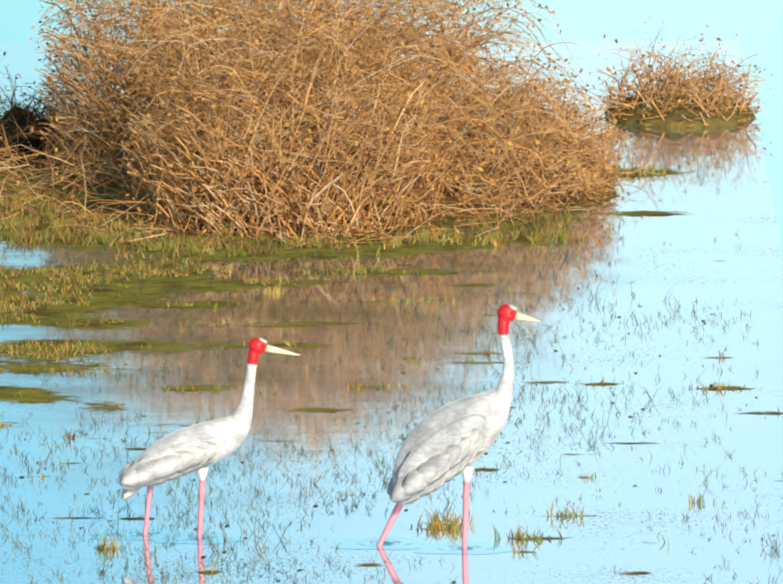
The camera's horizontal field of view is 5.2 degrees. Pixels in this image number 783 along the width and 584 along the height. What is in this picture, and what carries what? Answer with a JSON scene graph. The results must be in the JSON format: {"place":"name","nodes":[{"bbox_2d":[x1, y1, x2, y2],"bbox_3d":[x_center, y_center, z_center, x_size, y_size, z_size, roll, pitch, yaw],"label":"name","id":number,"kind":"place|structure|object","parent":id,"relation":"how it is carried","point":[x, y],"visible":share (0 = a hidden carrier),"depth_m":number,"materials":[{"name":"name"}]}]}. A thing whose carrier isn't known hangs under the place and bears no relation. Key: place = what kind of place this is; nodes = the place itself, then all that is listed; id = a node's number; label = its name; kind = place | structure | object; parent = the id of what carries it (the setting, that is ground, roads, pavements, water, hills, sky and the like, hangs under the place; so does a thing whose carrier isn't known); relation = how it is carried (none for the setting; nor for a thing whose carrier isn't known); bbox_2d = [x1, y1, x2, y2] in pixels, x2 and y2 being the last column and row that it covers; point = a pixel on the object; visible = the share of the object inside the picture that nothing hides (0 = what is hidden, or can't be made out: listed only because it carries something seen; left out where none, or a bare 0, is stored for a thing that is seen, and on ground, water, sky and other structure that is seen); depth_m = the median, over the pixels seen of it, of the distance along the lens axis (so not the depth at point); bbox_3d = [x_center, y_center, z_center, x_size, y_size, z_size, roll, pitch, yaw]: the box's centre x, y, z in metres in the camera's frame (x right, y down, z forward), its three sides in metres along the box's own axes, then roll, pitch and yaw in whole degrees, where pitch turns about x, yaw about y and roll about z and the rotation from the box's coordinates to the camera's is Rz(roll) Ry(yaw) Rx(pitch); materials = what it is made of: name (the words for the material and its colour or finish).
{"place":"outdoors","nodes":[
{"label":"outdoors","id":0,"kind":"place"},
{"bbox_2d":[0,41,782,583],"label":"water","id":1,"kind":"structure","parent":0,"point":[710,219],"depth_m":65.98,"materials":[{"name":"blue liquid"}]},
{"bbox_2d":[0,107,71,161],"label":"dark heap mound","id":2,"kind":"object","parent":1,"relation":"on","point":[21,122],"visible":0.33,"depth_m":82.24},
{"bbox_2d":[0,41,83,159],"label":"bush","id":3,"kind":"object","parent":2,"relation":"on","point":[35,117],"visible":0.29,"depth_m":82.67,"materials":[{"name":"brown plant"}]},
{"bbox_2d":[119,337,299,537],"bbox_3d":[-1.219,1.014,58.273,1.222,1.429,0.244,0,7,-2],"label":"crane","id":4,"kind":"object","parent":1,"relation":"on","point":[199,447],"visible":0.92,"depth_m":58.18,"materials":[{"name":"white"}]},
{"bbox_2d":[90,527,518,554],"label":"water ripples","id":5,"kind":"object","parent":1,"relation":"on","point":[426,547],"visible":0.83,"depth_m":58.13,"materials":[{"name":"liquid"}]},
{"bbox_2d":[0,154,616,238],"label":"island mound","id":6,"kind":"object","parent":1,"relation":"on","point":[447,224],"visible":0.06,"depth_m":78.15,"materials":[{"name":"green plant"}]},
{"bbox_2d":[84,44,565,233],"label":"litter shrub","id":7,"kind":"object","parent":6,"relation":"on","point":[121,154],"depth_m":77.84,"materials":[{"name":"brown plant"}]},
{"bbox_2d":[30,0,633,241],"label":"dry shrub","id":8,"kind":"object","parent":6,"relation":"on","point":[219,90],"visible":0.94,"depth_m":77.52,"materials":[{"name":"brown plant"}]},
{"bbox_2d":[0,96,663,248],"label":"sprawling shrub twigs","id":9,"kind":"object","parent":6,"relation":"on","point":[75,169],"visible":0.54,"depth_m":76.78,"materials":[{"name":"plant"}]},
{"bbox_2d":[0,95,778,574],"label":"marsh grass","id":10,"kind":"structure","parent":1,"relation":"on","point":[112,237],"depth_m":75.06,"materials":[{"name":"green plant"}]},
{"bbox_2d":[0,85,782,583],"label":"water sprouts","id":11,"kind":"object","parent":1,"relation":"on","point":[386,479],"visible":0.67,"depth_m":64.38,"materials":[{"name":"green plant"}]},
{"bbox_2d":[376,304,540,547],"bbox_3d":[0.429,0.937,57.804,1.131,1.723,0.361,0,7,-2],"label":"crane","id":12,"kind":"object","parent":1,"relation":"on","point":[442,445],"visible":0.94,"depth_m":57.68,"materials":[{"name":"white"}]},
{"bbox_2d":[604,92,755,127],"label":"small island","id":13,"kind":"structure","parent":1,"relation":"on","point":[673,118],"depth_m":85.45,"materials":[{"name":"green plant"}]},
{"bbox_2d":[595,17,771,127],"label":"shrub clump","id":14,"kind":"object","parent":13,"relation":"on","point":[686,87],"visible":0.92,"depth_m":85.89,"materials":[{"name":"brown plant"}]},
{"bbox_2d":[0,0,782,248],"bbox_3d":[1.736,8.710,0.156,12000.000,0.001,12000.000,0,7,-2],"label":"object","id":15,"kind":"structure","parent":0,"point":[757,25],"depth_m":96.20,"materials":[{"name":"blue"}]}
]}

